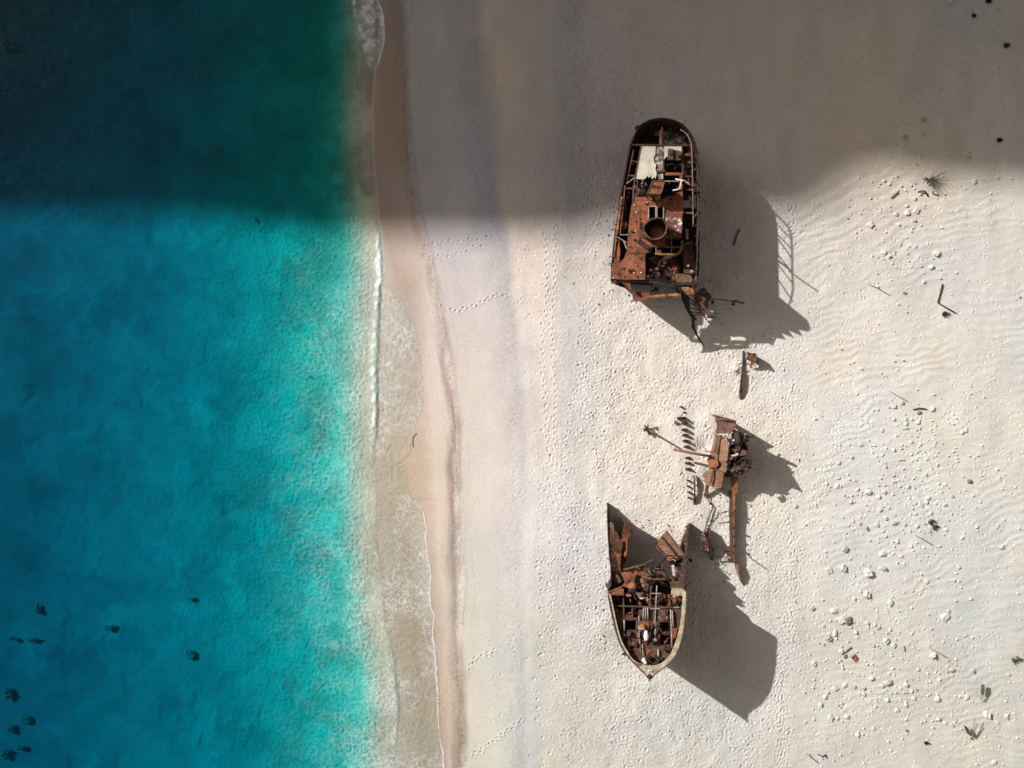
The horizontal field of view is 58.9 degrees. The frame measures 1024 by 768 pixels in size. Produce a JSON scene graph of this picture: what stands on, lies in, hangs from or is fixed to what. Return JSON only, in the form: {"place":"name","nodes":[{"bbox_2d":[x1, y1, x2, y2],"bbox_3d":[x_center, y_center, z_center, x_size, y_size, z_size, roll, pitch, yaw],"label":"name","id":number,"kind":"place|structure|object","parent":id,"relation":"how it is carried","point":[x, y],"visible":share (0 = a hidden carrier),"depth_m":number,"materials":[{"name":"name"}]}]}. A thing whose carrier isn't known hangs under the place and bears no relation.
{"place":"outdoors","nodes":[
{"label":"outdoors","id":0,"kind":"place"},
{"bbox_2d":[0,0,443,767],"bbox_3d":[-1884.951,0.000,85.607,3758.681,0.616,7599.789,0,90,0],"label":"sea","id":1,"kind":"structure","parent":0,"point":[156,582],"depth_m":85.90,"materials":[{"name":"liquid"}]},
{"bbox_2d":[643,425,655,434],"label":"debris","id":2,"kind":"object","parent":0,"point":[647,429],"visible":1,"depth_m":84.53,"materials":[{"name":"metal"}]},
{"bbox_2d":[304,0,1023,767],"bbox_3d":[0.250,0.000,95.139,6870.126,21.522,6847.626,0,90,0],"label":"beach ground","id":3,"kind":"structure","parent":0,"point":[458,146],"depth_m":85.03,"materials":[{"name":"beige sand"}]},
{"bbox_2d":[606,503,694,680],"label":"bow wreck","id":4,"kind":"object","parent":3,"relation":"on","point":[649,619],"visible":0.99,"depth_m":79.55,"materials":[{"name":"beige paint"}]},
{"bbox_2d":[654,531,683,566],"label":"wreck fragment","id":5,"kind":"object","parent":4,"relation":"on","point":[665,544],"visible":0.91,"depth_m":83.06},
{"bbox_2d":[610,118,744,346],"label":"stern wreck","id":6,"kind":"object","parent":3,"relation":"on","point":[658,208],"visible":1,"depth_m":79.50,"materials":[{"name":"brown metal"}]},
{"bbox_2d":[573,220,799,672],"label":"rust flakes","id":7,"kind":"object","parent":3,"relation":"on","point":[686,441],"visible":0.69,"depth_m":84.92,"materials":[{"name":"brown metal"}]},
{"bbox_2d":[692,474,697,504],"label":"wreck fragment","id":8,"kind":"object","parent":3,"relation":"on","point":[694,497],"visible":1,"depth_m":84.53,"materials":[{"name":"metal"}]},
{"bbox_2d":[399,10,1023,767],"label":"pebbles","id":9,"kind":"object","parent":3,"relation":"on","point":[881,478],"visible":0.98,"depth_m":84.85,"materials":[{"name":"white stone"}]},
{"bbox_2d":[673,414,752,585],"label":"midships wreck","id":10,"kind":"object","parent":3,"relation":"on","point":[735,457],"visible":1,"depth_m":82.92,"materials":[{"name":"brown metal"}]},
{"bbox_2d":[701,528,727,559],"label":"wreck fragment","id":11,"kind":"object","parent":3,"relation":"on","point":[705,544],"visible":1,"depth_m":84.05,"materials":[{"name":"brown metal"}]},
{"bbox_2d":[739,350,743,398],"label":"buried plank","id":12,"kind":"object","parent":3,"relation":"on","point":[741,389],"visible":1,"depth_m":84.70,"materials":[{"name":"wood"}]},
{"bbox_2d":[744,351,757,366],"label":"wreck fragment","id":13,"kind":"object","parent":3,"relation":"on","point":[753,358],"visible":1,"depth_m":84.19,"materials":[{"name":"orange metal"}]},
{"bbox_2d":[824,567,833,574],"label":"boulder","id":14,"kind":"object","parent":3,"relation":"on","point":[829,570],"visible":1,"depth_m":84.89,"materials":[{"name":"white stone"}]},
{"bbox_2d":[825,635,832,641],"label":"boulder","id":15,"kind":"object","parent":3,"relation":"on","point":[828,638],"visible":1,"depth_m":84.82,"materials":[{"name":"beige stone"}]},
{"bbox_2d":[827,714,833,721],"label":"boulder","id":16,"kind":"object","parent":3,"relation":"on","point":[830,717],"visible":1,"depth_m":84.90,"materials":[{"name":"white stone"}]},
{"bbox_2d":[830,608,837,613],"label":"boulder","id":17,"kind":"object","parent":3,"relation":"on","point":[833,610],"visible":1,"depth_m":84.88,"materials":[{"name":"white stone"}]},
{"bbox_2d":[837,616,845,624],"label":"boulder","id":18,"kind":"object","parent":3,"relation":"on","point":[841,620],"visible":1,"depth_m":84.79,"materials":[{"name":"white stone"}]},
{"bbox_2d":[839,563,846,572],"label":"boulder","id":19,"kind":"object","parent":3,"relation":"on","point":[842,567],"visible":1,"depth_m":84.77,"materials":[{"name":"white stone"}]},
{"bbox_2d":[841,546,848,552],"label":"boulder","id":20,"kind":"object","parent":3,"relation":"on","point":[845,549],"visible":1,"depth_m":84.80,"materials":[{"name":"white stone"}]},
{"bbox_2d":[845,616,851,625],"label":"boulder","id":21,"kind":"object","parent":3,"relation":"on","point":[848,619],"visible":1,"depth_m":84.72,"materials":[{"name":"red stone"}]},
{"bbox_2d":[863,591,870,598],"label":"boulder","id":22,"kind":"object","parent":3,"relation":"on","point":[867,594],"visible":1,"depth_m":84.77,"materials":[{"name":"white stone"}]},
{"bbox_2d":[864,489,871,494],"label":"boulder","id":23,"kind":"object","parent":3,"relation":"on","point":[868,491],"visible":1,"depth_m":84.77,"materials":[{"name":"white stone"}]},
{"bbox_2d":[864,568,872,577],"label":"boulder","id":24,"kind":"object","parent":3,"relation":"on","point":[868,572],"visible":1,"depth_m":84.67,"materials":[{"name":"white stone"}]},
{"bbox_2d":[866,222,874,227],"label":"boulder","id":25,"kind":"object","parent":3,"relation":"on","point":[870,224],"visible":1,"depth_m":84.74,"materials":[{"name":"white stone"}]},
{"bbox_2d":[879,551,886,556],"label":"boulder","id":26,"kind":"object","parent":3,"relation":"on","point":[882,553],"visible":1,"depth_m":84.85,"materials":[{"name":"white stone"}]},
{"bbox_2d":[882,637,888,644],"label":"boulder","id":27,"kind":"object","parent":3,"relation":"on","point":[885,640],"visible":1,"depth_m":84.76,"materials":[{"name":"white stone"}]},
{"bbox_2d":[884,679,891,685],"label":"boulder","id":28,"kind":"object","parent":3,"relation":"on","point":[887,682],"visible":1,"depth_m":84.81,"materials":[{"name":"white stone"}]},
{"bbox_2d":[904,209,909,215],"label":"boulder","id":29,"kind":"object","parent":3,"relation":"on","point":[907,212],"visible":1,"depth_m":84.81,"materials":[{"name":"white stone"}]},
{"bbox_2d":[913,208,919,213],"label":"boulder","id":30,"kind":"object","parent":3,"relation":"on","point":[916,210],"visible":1,"depth_m":84.78,"materials":[{"name":"white stone"}]},
{"bbox_2d":[929,652,936,659],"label":"boulder","id":31,"kind":"object","parent":3,"relation":"on","point":[932,656],"visible":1,"depth_m":84.80,"materials":[{"name":"white stone"}]},
{"bbox_2d":[933,250,940,256],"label":"boulder","id":32,"kind":"object","parent":3,"relation":"on","point":[936,253],"visible":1,"depth_m":84.67,"materials":[{"name":"white stone"}]},
{"bbox_2d":[923,170,953,200],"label":"dry bush","id":33,"kind":"object","parent":3,"relation":"on","point":[931,179],"visible":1,"depth_m":84.56,"materials":[{"name":"plant"}]},
{"bbox_2d":[941,613,950,621],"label":"boulder","id":34,"kind":"object","parent":3,"relation":"on","point":[945,617],"visible":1,"depth_m":84.72,"materials":[{"name":"white stone"}]},
{"bbox_2d":[937,284,955,313],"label":"bent pole","id":35,"kind":"object","parent":3,"relation":"on","point":[941,304],"visible":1,"depth_m":84.65,"materials":[{"name":"metal"}]},
{"bbox_2d":[962,150,969,158],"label":"boulder","id":36,"kind":"object","parent":3,"relation":"on","point":[965,154],"visible":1,"depth_m":84.71,"materials":[{"name":"white stone"}]},
{"bbox_2d":[964,694,969,700],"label":"boulder","id":37,"kind":"object","parent":3,"relation":"on","point":[966,697],"visible":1,"depth_m":84.85,"materials":[{"name":"white stone"}]},
{"bbox_2d":[964,718,976,738],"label":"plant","id":38,"kind":"object","parent":3,"relation":"on","point":[968,732],"visible":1,"depth_m":84.31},
{"bbox_2d":[980,684,984,699],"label":"dark plank","id":39,"kind":"object","parent":3,"relation":"on","point":[982,689],"visible":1,"depth_m":84.33,"materials":[{"name":"wood"}]},
{"bbox_2d":[983,710,990,718],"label":"boulder","id":40,"kind":"object","parent":3,"relation":"on","point":[986,714],"visible":1,"depth_m":84.68,"materials":[{"name":"white stone"}]},
{"bbox_2d":[1012,656,1021,663],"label":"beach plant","id":41,"kind":"object","parent":3,"relation":"on","point":[1016,660],"visible":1,"depth_m":84.74,"materials":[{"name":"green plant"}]}
]}

